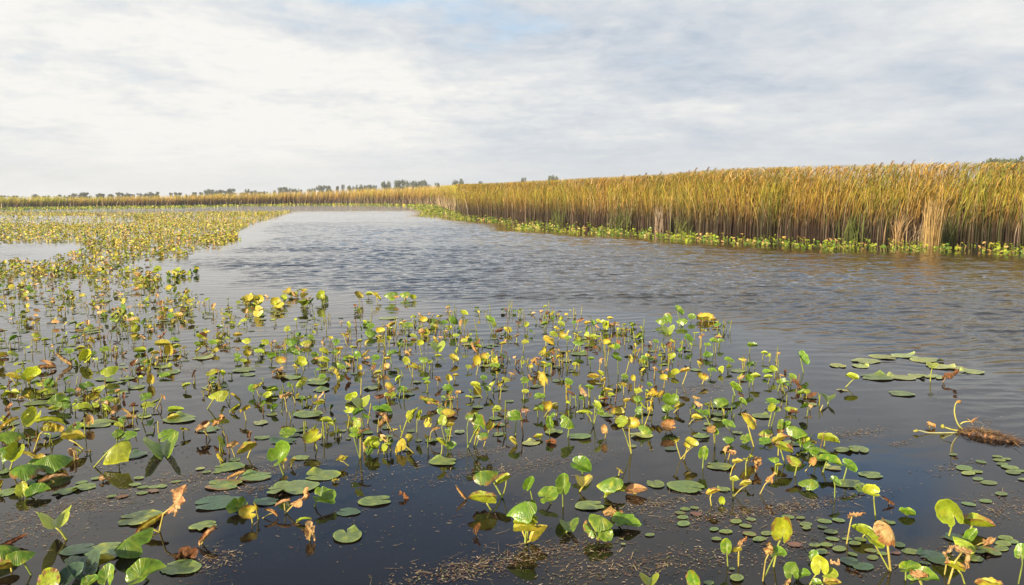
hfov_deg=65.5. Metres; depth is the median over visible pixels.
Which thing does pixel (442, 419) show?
lily leaf
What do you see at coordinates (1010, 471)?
lily pad
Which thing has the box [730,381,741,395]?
lily leaf
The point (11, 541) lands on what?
lily leaf
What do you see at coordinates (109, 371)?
lily leaf
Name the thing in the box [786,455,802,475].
lily leaf
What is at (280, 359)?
lily leaf
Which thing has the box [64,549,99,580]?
lily leaf
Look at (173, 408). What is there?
lily leaf
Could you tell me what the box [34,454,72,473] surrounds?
lily leaf
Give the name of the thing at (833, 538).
lily pad
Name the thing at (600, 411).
lily leaf
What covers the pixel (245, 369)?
lily pad
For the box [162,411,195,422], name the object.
lily pad
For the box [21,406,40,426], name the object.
lily leaf
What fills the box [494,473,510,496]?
lily leaf
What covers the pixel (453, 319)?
lily leaf
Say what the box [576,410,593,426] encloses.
lily leaf
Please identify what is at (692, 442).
lily leaf
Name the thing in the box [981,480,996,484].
lily pad
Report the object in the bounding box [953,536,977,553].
lily leaf
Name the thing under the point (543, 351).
lily leaf
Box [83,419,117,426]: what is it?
lily pad
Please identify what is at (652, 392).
lily leaf
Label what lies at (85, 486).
lily pad
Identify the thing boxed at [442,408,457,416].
lily leaf
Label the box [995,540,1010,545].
lily pad
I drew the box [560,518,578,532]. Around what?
lily leaf
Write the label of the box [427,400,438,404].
lily leaf
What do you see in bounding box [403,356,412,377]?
lily leaf
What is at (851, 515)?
lily leaf
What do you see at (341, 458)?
lily leaf
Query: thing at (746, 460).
lily leaf
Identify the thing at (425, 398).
lily leaf
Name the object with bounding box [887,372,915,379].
lily pad
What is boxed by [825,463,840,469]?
lily pad
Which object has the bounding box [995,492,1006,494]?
lily pad
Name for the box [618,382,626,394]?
lily leaf
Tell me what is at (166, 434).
lily leaf
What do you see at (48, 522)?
lily leaf
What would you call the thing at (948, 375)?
lily leaf
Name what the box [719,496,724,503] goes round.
lily leaf
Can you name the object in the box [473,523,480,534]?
lily leaf
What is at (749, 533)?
lily pad
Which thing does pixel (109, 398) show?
lily leaf
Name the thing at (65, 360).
lily leaf
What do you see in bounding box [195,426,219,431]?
lily pad
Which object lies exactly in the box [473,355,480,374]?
lily leaf
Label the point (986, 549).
lily pad
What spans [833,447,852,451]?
lily pad
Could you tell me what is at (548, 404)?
lily leaf
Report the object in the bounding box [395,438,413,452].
lily leaf
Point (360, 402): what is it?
lily leaf
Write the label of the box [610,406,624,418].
lily leaf
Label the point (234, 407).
lily leaf
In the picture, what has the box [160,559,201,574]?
lily pad
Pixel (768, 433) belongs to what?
lily leaf
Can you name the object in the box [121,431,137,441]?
lily leaf
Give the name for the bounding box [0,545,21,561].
lily leaf
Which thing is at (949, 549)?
lily leaf
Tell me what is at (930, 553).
lily pad
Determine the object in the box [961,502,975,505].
lily pad
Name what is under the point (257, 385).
lily leaf
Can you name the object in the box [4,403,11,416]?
lily leaf
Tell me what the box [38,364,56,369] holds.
lily leaf
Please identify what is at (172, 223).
lily
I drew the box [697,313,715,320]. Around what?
lily leaf
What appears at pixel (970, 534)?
lily leaf
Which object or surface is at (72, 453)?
lily leaf
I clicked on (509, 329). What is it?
lily leaf
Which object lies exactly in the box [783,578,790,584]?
lily leaf
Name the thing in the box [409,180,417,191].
tree
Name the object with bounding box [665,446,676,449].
lily pad
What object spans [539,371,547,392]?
lily leaf
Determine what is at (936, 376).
lily pad
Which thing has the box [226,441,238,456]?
lily leaf
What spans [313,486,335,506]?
lily leaf
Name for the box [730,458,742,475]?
lily leaf
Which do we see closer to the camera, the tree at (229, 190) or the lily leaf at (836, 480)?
the lily leaf at (836, 480)
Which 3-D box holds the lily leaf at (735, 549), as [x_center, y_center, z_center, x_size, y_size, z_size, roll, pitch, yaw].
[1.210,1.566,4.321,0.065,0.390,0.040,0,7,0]
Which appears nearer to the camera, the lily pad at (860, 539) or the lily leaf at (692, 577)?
the lily leaf at (692, 577)
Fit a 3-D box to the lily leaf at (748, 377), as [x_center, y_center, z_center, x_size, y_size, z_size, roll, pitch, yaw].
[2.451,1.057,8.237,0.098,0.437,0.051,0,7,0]
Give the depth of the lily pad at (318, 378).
8.77 m
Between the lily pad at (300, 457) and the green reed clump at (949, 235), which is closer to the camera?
the lily pad at (300, 457)
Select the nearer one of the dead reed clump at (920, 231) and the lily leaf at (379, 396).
the lily leaf at (379, 396)
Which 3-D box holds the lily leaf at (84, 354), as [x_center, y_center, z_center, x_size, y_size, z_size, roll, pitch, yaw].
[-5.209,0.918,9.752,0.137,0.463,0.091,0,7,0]
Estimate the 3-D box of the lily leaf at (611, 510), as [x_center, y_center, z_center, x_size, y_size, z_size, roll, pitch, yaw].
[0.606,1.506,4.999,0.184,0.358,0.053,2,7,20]
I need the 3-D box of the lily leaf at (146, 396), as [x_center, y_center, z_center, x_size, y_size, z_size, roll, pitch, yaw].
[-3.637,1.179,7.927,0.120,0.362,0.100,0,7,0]
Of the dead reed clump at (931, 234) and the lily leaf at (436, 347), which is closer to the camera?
the lily leaf at (436, 347)
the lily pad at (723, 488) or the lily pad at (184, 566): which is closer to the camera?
the lily pad at (184, 566)
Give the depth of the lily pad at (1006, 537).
4.62 m
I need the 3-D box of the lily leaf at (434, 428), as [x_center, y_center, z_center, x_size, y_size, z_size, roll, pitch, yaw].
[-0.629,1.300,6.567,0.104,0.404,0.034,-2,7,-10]
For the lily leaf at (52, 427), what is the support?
on the water
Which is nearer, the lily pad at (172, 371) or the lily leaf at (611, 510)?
the lily leaf at (611, 510)
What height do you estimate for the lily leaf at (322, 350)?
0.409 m
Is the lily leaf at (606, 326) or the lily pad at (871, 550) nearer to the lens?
the lily pad at (871, 550)
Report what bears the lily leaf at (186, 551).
on the water
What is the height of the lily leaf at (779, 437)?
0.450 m
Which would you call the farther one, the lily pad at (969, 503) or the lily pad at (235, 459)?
the lily pad at (235, 459)
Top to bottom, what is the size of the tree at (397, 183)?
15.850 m
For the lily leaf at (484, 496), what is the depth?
5.08 m
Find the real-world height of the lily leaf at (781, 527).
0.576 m
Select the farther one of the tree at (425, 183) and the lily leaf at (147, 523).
the tree at (425, 183)
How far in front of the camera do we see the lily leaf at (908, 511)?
4.96 m
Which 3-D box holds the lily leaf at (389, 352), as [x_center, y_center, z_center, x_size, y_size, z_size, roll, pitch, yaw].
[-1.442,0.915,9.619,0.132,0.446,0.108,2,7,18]
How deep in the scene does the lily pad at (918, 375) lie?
8.74 m
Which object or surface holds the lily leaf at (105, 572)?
on the water
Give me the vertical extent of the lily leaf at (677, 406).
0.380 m
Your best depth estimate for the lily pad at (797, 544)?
4.56 m
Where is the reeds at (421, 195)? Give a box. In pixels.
[0,184,456,211]
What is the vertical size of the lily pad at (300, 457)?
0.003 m
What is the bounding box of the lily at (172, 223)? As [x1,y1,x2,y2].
[0,203,1023,584]
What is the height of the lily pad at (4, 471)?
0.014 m
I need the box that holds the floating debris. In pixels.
[0,331,1023,584]
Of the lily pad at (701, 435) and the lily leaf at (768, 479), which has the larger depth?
the lily pad at (701, 435)
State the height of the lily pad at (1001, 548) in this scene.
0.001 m
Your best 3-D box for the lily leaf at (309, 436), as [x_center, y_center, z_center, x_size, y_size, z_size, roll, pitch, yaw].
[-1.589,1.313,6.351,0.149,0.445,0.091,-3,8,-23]
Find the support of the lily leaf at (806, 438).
on the water
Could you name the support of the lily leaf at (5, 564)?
on the water
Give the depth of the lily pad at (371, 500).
5.26 m
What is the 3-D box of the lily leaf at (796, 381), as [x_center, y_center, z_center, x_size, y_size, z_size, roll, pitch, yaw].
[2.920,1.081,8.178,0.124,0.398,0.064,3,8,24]
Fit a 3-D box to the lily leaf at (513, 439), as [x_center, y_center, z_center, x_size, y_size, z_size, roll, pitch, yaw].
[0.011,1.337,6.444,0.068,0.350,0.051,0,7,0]
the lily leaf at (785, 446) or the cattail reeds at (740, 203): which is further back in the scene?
the cattail reeds at (740, 203)
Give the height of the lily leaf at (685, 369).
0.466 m
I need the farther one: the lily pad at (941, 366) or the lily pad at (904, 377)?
the lily pad at (941, 366)
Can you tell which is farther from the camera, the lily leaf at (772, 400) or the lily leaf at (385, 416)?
the lily leaf at (772, 400)
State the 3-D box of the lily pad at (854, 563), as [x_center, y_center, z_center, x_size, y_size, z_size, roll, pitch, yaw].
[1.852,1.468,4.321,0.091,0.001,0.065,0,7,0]
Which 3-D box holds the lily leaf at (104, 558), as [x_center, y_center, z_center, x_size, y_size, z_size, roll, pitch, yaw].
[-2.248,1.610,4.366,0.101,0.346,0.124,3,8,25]
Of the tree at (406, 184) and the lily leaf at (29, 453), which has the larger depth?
the tree at (406, 184)
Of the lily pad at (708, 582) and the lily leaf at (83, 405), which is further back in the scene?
the lily leaf at (83, 405)
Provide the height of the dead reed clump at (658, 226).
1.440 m
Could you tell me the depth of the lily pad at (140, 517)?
5.02 m
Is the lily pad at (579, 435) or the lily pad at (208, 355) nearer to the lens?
the lily pad at (579, 435)
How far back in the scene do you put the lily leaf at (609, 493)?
5.29 m
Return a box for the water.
[0,204,1023,584]
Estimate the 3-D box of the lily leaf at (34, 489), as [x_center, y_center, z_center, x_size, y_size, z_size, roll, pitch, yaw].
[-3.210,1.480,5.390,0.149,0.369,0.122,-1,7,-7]
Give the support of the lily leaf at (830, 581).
on the water
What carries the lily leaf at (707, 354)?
on the water
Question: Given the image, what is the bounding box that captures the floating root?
[913,400,1023,452]
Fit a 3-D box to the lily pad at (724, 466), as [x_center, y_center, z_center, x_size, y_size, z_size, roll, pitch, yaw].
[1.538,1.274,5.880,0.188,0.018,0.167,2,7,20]
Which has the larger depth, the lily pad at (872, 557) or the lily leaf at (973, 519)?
the lily leaf at (973, 519)
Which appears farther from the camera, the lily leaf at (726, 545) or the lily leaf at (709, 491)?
the lily leaf at (709, 491)
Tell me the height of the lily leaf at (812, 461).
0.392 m
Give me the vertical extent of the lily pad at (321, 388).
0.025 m
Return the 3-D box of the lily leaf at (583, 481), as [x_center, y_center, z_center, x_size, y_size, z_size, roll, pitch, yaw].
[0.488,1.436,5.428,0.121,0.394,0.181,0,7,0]
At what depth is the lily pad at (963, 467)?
5.81 m
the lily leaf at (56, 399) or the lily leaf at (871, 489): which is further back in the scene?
the lily leaf at (56, 399)
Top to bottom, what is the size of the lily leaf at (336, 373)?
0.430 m
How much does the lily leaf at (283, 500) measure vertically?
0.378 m
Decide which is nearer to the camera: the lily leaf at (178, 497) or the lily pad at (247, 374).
the lily leaf at (178, 497)
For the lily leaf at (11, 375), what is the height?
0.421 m
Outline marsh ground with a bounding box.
[5,198,1023,243]
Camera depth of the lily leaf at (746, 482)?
5.30 m
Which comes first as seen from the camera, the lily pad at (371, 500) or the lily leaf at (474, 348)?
the lily pad at (371, 500)
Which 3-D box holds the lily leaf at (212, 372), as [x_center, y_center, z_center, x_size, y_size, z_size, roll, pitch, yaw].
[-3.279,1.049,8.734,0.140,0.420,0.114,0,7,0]
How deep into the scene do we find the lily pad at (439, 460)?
6.04 m
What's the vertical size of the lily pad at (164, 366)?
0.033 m
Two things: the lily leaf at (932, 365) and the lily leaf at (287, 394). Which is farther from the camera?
the lily leaf at (932, 365)
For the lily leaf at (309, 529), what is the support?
on the water
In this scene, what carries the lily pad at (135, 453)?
on the water
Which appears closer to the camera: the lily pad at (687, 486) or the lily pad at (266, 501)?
the lily pad at (266, 501)
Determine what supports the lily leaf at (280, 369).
on the water
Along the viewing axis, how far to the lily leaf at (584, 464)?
5.75 m
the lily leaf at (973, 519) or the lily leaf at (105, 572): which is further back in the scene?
the lily leaf at (973, 519)
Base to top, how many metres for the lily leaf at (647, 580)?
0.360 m
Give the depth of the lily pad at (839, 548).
4.50 m
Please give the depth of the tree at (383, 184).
667.71 m
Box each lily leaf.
[0,416,18,431]
[0,431,25,443]
[0,447,6,463]
[0,533,27,544]
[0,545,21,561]
[0,559,14,571]
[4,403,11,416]
[4,442,24,468]
[6,372,20,383]
[6,550,35,574]
[8,464,45,481]
[15,481,28,497]
[20,366,40,383]
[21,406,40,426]
[22,451,35,457]
[24,483,50,498]
[28,458,39,464]
[33,422,64,451]
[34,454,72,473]
[36,386,57,394]
[36,416,65,430]
[37,506,70,539]
[37,567,59,584]
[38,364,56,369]
[38,472,69,482]
[40,377,57,387]
[47,394,68,409]
[55,353,71,365]
[58,562,83,584]
[61,430,85,448]
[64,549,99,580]
[68,422,83,429]
[68,447,78,460]
[72,402,92,414]
[78,349,90,362]
[81,381,94,391]
[81,574,97,584]
[83,391,98,401]
[85,415,93,425]
[87,554,114,566]
[93,440,131,467]
[97,563,114,584]
[100,366,118,377]
[101,396,113,401]
[107,404,119,414]
[112,429,123,441]
[114,528,152,557]
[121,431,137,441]
[134,513,167,533]
[139,393,151,400]
[141,402,155,413]
[143,431,178,459]
[146,374,154,383]
[155,339,170,350]
[157,331,165,339]
[158,429,178,441]
[159,484,186,530]
[164,344,172,361]
[167,406,183,411]
[167,413,179,418]
[174,546,197,559]
[195,422,210,439]
[198,525,216,544]
[206,369,219,380]
[207,389,227,408]
[211,414,224,435]
[216,453,222,463]
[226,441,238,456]
[226,497,247,512]
[227,470,244,478]
[229,404,239,411]
[230,393,240,402]
[237,441,256,457]
[239,404,250,419]
[239,505,255,522]
[252,382,262,395]
[263,391,272,397]
[263,508,277,517]
[265,386,278,392]
[267,440,289,474]
[271,367,282,373]
[274,498,289,511]
[275,356,285,366]
[279,392,291,411]
[279,427,295,437]
[285,487,309,513]
[290,348,299,363]
[295,356,306,369]
[296,517,311,522]
[302,428,321,448]
[304,521,314,540]
[313,399,324,409]
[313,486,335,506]
[319,347,328,355]
[331,367,339,379]
[336,455,348,465]
[337,362,346,371]
[345,392,356,401]
[349,427,360,457]
[352,395,369,407]
[353,418,360,455]
[364,436,378,446]
[365,447,372,454]
[372,291,380,301]
[372,404,392,413]
[375,394,383,403]
[379,412,391,430]
[384,292,397,301]
[385,381,393,391]
[387,350,397,363]
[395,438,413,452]
[398,491,408,498]
[400,407,417,437]
[402,322,412,327]
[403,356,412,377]
[409,361,418,376]
[415,410,421,431]
[420,395,443,406]
[427,318,439,324]
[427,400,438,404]
[429,427,439,439]
[430,341,444,351]
[436,407,443,414]
[436,437,446,454]
[438,415,446,439]
[442,384,453,394]
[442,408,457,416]
[445,441,455,455]
[449,315,457,330]
[449,353,458,363]
[455,485,466,498]
[465,412,473,445]
[467,412,485,447]
[467,490,496,509]
[470,381,481,397]
[471,343,479,355]
[472,470,502,497]
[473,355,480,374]
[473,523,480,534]
[475,432,488,447]
[484,420,494,444]
[486,315,494,331]
[490,363,500,367]
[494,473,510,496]
[496,380,503,399]
[504,326,512,333]
[506,500,536,542]
[507,410,522,434]
[509,436,516,444]
[513,515,537,540]
[513,523,537,537]
[522,476,533,499]
[527,524,547,541]
[531,357,539,369]
[534,393,544,399]
[538,486,557,503]
[539,346,545,357]
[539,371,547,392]
[543,335,554,345]
[543,401,551,415]
[546,416,552,434]
[546,438,555,442]
[555,473,570,506]
[557,331,566,343]
[560,414,574,436]
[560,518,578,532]
[571,456,591,473]
[572,339,583,351]
[575,474,592,492]
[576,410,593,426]
[583,520,597,538]
[587,373,598,378]
[588,514,613,539]
[592,400,600,424]
[594,408,603,423]
[597,476,622,497]
[597,528,612,541]
[603,321,608,330]
[603,506,622,516]
[604,488,624,496]
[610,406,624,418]
[611,512,641,526]
[615,415,630,451]
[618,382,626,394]
[625,417,639,453]
[625,484,646,493]
[634,406,641,416]
[638,425,651,433]
[639,573,658,584]
[644,398,653,424]
[645,388,663,410]
[660,419,675,432]
[662,325,674,334]
[662,393,679,418]
[662,405,673,411]
[663,313,671,324]
[673,402,684,412]
[673,436,680,458]
[674,305,683,318]
[676,318,687,325]
[679,367,689,383]
[681,437,698,458]
[685,570,700,584]
[688,414,702,425]
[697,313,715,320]
[698,373,708,383]
[698,446,708,467]
[699,409,710,424]
[703,351,712,357]
[706,425,715,446]
[706,488,720,505]
[714,398,728,412]
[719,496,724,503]
[720,538,731,565]
[721,419,735,437]
[722,436,734,443]
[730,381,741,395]
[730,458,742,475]
[731,547,741,565]
[734,479,751,495]
[738,536,746,560]
[740,434,750,442]
[741,413,756,446]
[743,454,754,475]
[745,374,753,387]
[751,457,761,471]
[758,429,772,437]
[759,437,771,444]
[760,472,775,493]
[762,540,773,580]
[764,546,786,578]
[765,398,779,403]
[768,403,775,426]
[771,433,787,455]
[771,517,791,566]
[775,441,793,463]
[777,378,788,390]
[777,419,783,430]
[783,421,790,427]
[783,562,798,579]
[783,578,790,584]
[786,425,807,449]
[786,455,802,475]
[788,409,798,419]
[790,378,801,389]
[798,350,809,372]
[798,436,809,443]
[798,479,818,489]
[798,568,810,578]
[805,457,816,470]
[809,446,829,458]
[809,550,818,560]
[809,555,828,584]
[817,433,839,445]
[819,454,841,471]
[821,559,839,584]
[822,393,835,403]
[822,567,837,584]
[824,578,841,584]
[829,476,841,497]
[841,458,857,479]
[846,372,858,386]
[846,512,865,543]
[851,524,873,537]
[862,484,879,518]
[865,533,888,568]
[873,517,895,570]
[882,496,894,505]
[899,507,915,515]
[899,560,920,579]
[907,566,939,584]
[910,569,927,584]
[926,362,938,381]
[935,499,963,535]
[942,369,959,381]
[942,545,952,574]
[944,561,965,583]
[947,545,972,583]
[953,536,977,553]
[963,513,995,528]
[963,528,977,541]
[974,577,1002,584]
[975,537,994,545]
[1014,543,1023,583]
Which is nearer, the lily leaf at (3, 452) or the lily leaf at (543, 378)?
the lily leaf at (3, 452)
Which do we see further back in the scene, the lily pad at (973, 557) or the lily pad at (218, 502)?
the lily pad at (218, 502)
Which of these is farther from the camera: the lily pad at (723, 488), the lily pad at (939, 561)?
the lily pad at (723, 488)
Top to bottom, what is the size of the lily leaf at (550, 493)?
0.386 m
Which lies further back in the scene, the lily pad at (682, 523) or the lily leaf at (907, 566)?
the lily pad at (682, 523)
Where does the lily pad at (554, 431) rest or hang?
on the water
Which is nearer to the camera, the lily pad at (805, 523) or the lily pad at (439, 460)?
the lily pad at (805, 523)
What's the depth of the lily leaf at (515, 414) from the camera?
6.69 m
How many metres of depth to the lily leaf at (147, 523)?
4.79 m
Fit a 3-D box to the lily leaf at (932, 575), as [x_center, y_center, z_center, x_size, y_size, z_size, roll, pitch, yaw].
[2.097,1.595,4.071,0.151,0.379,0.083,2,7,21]
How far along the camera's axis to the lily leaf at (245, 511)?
4.91 m
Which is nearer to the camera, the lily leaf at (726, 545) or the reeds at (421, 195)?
the lily leaf at (726, 545)
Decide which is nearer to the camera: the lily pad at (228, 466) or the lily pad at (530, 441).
the lily pad at (228, 466)
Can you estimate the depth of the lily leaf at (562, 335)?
10.80 m
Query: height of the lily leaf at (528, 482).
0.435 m
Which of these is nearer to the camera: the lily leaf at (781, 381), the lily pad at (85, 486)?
the lily pad at (85, 486)
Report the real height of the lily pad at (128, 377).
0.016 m
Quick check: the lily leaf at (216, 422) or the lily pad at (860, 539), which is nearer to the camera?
the lily pad at (860, 539)
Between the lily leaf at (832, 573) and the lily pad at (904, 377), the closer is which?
the lily leaf at (832, 573)
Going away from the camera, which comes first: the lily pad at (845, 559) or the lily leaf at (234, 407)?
the lily pad at (845, 559)
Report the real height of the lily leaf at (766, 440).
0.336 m
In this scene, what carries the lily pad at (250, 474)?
on the water
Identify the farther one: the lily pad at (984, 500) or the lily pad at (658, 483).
the lily pad at (658, 483)
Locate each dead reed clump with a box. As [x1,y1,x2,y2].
[653,205,662,230]
[883,212,915,241]
[906,219,945,242]
[920,195,946,245]
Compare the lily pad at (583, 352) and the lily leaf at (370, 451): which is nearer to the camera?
the lily leaf at (370, 451)
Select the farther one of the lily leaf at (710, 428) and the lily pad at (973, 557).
the lily leaf at (710, 428)
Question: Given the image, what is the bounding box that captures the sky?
[0,0,1023,199]
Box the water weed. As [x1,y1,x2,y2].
[4,362,1023,584]
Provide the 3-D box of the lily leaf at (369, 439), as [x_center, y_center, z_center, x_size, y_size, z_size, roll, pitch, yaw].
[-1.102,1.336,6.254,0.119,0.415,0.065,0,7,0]
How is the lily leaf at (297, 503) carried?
on the water
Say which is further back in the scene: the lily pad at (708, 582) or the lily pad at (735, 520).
the lily pad at (735, 520)
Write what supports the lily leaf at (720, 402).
on the water
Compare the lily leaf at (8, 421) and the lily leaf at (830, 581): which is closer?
the lily leaf at (830, 581)
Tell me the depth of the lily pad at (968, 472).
5.71 m
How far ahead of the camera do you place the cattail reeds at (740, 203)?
36.73 m
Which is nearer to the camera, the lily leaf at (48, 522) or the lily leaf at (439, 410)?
the lily leaf at (48, 522)
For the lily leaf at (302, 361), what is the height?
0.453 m
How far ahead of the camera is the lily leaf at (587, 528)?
4.65 m
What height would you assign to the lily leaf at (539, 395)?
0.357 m
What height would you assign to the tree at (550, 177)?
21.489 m
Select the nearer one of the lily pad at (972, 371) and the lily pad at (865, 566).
the lily pad at (865, 566)
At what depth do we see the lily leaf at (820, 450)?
6.05 m
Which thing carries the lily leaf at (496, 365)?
in the water
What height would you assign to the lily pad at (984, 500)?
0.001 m
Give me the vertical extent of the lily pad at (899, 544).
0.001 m
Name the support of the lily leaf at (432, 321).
on the water
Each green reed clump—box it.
[551,208,566,222]
[606,207,632,227]
[670,213,691,231]
[834,211,867,239]
[938,213,959,243]
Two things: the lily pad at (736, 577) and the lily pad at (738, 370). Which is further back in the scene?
the lily pad at (738, 370)
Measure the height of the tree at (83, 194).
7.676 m
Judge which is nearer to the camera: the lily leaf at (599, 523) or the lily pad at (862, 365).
the lily leaf at (599, 523)
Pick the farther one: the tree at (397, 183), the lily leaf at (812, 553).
the tree at (397, 183)
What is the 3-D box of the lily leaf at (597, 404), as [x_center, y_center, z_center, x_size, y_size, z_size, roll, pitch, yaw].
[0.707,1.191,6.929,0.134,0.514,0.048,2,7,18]
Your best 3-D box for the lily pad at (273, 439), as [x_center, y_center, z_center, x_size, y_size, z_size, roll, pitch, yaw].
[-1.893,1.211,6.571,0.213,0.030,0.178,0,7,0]
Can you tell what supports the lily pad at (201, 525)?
on the water
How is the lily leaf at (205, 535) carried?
on the water
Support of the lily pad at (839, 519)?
on the water
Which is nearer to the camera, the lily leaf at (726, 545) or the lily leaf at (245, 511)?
the lily leaf at (726, 545)
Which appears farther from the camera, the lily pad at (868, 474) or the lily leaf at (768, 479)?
the lily pad at (868, 474)
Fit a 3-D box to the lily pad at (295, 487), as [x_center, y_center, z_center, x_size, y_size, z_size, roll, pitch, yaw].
[-1.515,1.328,5.511,0.348,0.048,0.302,0,7,0]
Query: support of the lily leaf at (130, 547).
on the water
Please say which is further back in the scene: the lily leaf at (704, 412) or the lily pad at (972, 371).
the lily pad at (972, 371)
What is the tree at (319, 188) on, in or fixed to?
on the marsh ground
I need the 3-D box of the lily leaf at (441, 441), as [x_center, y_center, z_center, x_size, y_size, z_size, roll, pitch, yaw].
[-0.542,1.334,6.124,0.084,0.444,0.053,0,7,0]
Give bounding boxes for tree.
[79,192,88,197]
[204,189,213,196]
[213,190,223,196]
[227,188,235,196]
[282,187,288,195]
[316,185,322,193]
[325,185,333,192]
[381,181,389,189]
[392,180,401,191]
[403,180,408,188]
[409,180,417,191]
[422,180,430,189]
[548,175,557,179]
[984,158,1010,188]
[1001,155,1023,187]
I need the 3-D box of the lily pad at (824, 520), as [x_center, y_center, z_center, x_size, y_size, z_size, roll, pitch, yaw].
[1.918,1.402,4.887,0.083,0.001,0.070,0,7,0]
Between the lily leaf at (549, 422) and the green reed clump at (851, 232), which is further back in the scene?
the green reed clump at (851, 232)
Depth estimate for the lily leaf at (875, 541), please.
4.24 m
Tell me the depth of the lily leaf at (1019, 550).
4.08 m
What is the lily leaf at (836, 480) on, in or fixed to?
on the water
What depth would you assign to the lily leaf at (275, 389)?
8.19 m
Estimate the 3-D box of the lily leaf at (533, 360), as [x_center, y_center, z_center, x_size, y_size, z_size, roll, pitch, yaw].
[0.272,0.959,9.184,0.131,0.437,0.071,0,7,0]
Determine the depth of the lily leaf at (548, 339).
10.61 m
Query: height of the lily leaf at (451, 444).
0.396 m
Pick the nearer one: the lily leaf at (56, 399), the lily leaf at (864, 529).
the lily leaf at (864, 529)
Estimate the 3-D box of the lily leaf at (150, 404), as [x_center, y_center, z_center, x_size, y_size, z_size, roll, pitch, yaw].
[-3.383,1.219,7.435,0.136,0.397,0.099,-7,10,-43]
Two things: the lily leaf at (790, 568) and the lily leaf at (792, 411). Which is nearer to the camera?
the lily leaf at (790, 568)
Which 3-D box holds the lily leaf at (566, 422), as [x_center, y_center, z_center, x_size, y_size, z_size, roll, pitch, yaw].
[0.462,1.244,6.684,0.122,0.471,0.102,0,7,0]
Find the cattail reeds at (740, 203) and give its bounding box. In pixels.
[438,159,1023,243]
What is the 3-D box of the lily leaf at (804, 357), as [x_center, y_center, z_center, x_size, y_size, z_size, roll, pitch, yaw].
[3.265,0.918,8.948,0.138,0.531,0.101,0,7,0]
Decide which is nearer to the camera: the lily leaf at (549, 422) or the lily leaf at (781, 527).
the lily leaf at (781, 527)
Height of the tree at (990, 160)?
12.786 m
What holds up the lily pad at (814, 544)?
on the water
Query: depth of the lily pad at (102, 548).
4.58 m
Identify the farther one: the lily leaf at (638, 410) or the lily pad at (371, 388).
the lily pad at (371, 388)
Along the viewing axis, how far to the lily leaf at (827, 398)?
7.63 m
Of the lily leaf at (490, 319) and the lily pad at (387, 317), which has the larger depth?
the lily pad at (387, 317)
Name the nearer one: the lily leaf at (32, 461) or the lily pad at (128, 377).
the lily leaf at (32, 461)
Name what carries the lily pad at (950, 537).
on the water
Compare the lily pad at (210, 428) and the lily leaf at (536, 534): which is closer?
the lily leaf at (536, 534)
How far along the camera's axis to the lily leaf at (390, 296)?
15.14 m
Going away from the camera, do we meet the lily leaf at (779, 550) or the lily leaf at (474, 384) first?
the lily leaf at (779, 550)
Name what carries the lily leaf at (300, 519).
on the water
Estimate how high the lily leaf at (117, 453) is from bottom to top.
0.469 m
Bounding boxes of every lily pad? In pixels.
[0,468,9,473]
[0,488,14,495]
[23,400,47,404]
[43,434,59,437]
[52,488,76,494]
[60,543,93,554]
[72,483,95,489]
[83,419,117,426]
[84,542,120,554]
[95,377,113,379]
[105,549,116,556]
[118,509,162,524]
[119,375,134,379]
[128,385,144,388]
[129,449,147,457]
[154,363,171,367]
[156,369,179,373]
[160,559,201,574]
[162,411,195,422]
[188,520,216,529]
[191,352,212,358]
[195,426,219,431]
[195,495,238,509]
[205,479,241,489]
[215,462,244,470]
[229,457,239,460]
[232,367,254,371]
[239,469,271,480]
[240,373,254,375]
[253,497,278,504]
[254,420,267,424]
[267,480,319,493]
[270,436,295,442]
[280,375,300,378]
[291,455,308,459]
[293,411,322,417]
[305,467,340,479]
[307,380,328,383]
[308,377,325,381]
[313,386,328,391]
[333,525,361,541]
[337,507,360,515]
[358,495,390,505]
[363,386,377,389]
[379,317,397,318]
[429,455,455,464]
[492,432,505,435]
[522,438,539,444]
[545,429,562,433]
[569,433,590,438]
[572,350,586,354]
[575,501,603,508]
[600,412,612,416]
[630,432,652,437]
[646,480,664,486]
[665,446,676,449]
[667,480,703,492]
[677,515,687,518]
[677,521,689,525]
[690,512,701,515]
[693,432,708,437]
[704,580,713,584]
[707,402,735,407]
[707,462,732,469]
[717,486,729,490]
[719,529,732,532]
[730,574,743,580]
[731,369,745,371]
[731,519,741,522]
[740,524,751,527]
[743,531,755,535]
[752,412,769,417]
[753,536,763,540]
[761,531,771,534]
[782,515,793,518]
[787,542,802,546]
[800,522,811,525]
[808,543,819,546]
[817,519,831,522]
[817,549,826,553]
[820,542,832,545]
[824,529,837,533]
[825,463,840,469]
[825,537,838,540]
[830,363,845,366]
[832,518,844,521]
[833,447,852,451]
[833,546,845,550]
[835,479,864,486]
[840,557,857,562]
[845,560,860,565]
[849,445,868,451]
[849,541,860,544]
[851,358,880,363]
[852,364,868,367]
[853,563,873,569]
[854,537,865,540]
[858,471,882,477]
[862,370,893,379]
[864,548,877,551]
[867,555,877,559]
[868,354,896,358]
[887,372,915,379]
[889,391,914,395]
[891,351,917,356]
[895,542,904,546]
[901,548,916,553]
[908,374,929,377]
[910,357,943,361]
[916,547,944,558]
[926,556,949,564]
[928,374,942,378]
[936,363,955,368]
[943,533,967,540]
[956,465,971,469]
[959,367,984,373]
[961,471,974,474]
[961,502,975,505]
[970,554,983,561]
[975,546,1001,554]
[979,499,991,501]
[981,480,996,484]
[994,545,1008,550]
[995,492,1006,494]
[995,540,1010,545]
[998,535,1012,539]
[1001,465,1018,468]
[1004,539,1018,542]
[1006,469,1020,473]
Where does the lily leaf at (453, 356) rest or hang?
on the water
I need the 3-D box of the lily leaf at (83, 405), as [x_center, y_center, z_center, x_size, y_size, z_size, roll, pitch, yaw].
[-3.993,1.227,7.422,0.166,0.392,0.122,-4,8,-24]
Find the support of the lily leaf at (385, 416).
on the water
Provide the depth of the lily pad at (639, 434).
6.64 m
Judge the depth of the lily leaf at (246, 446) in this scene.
6.15 m

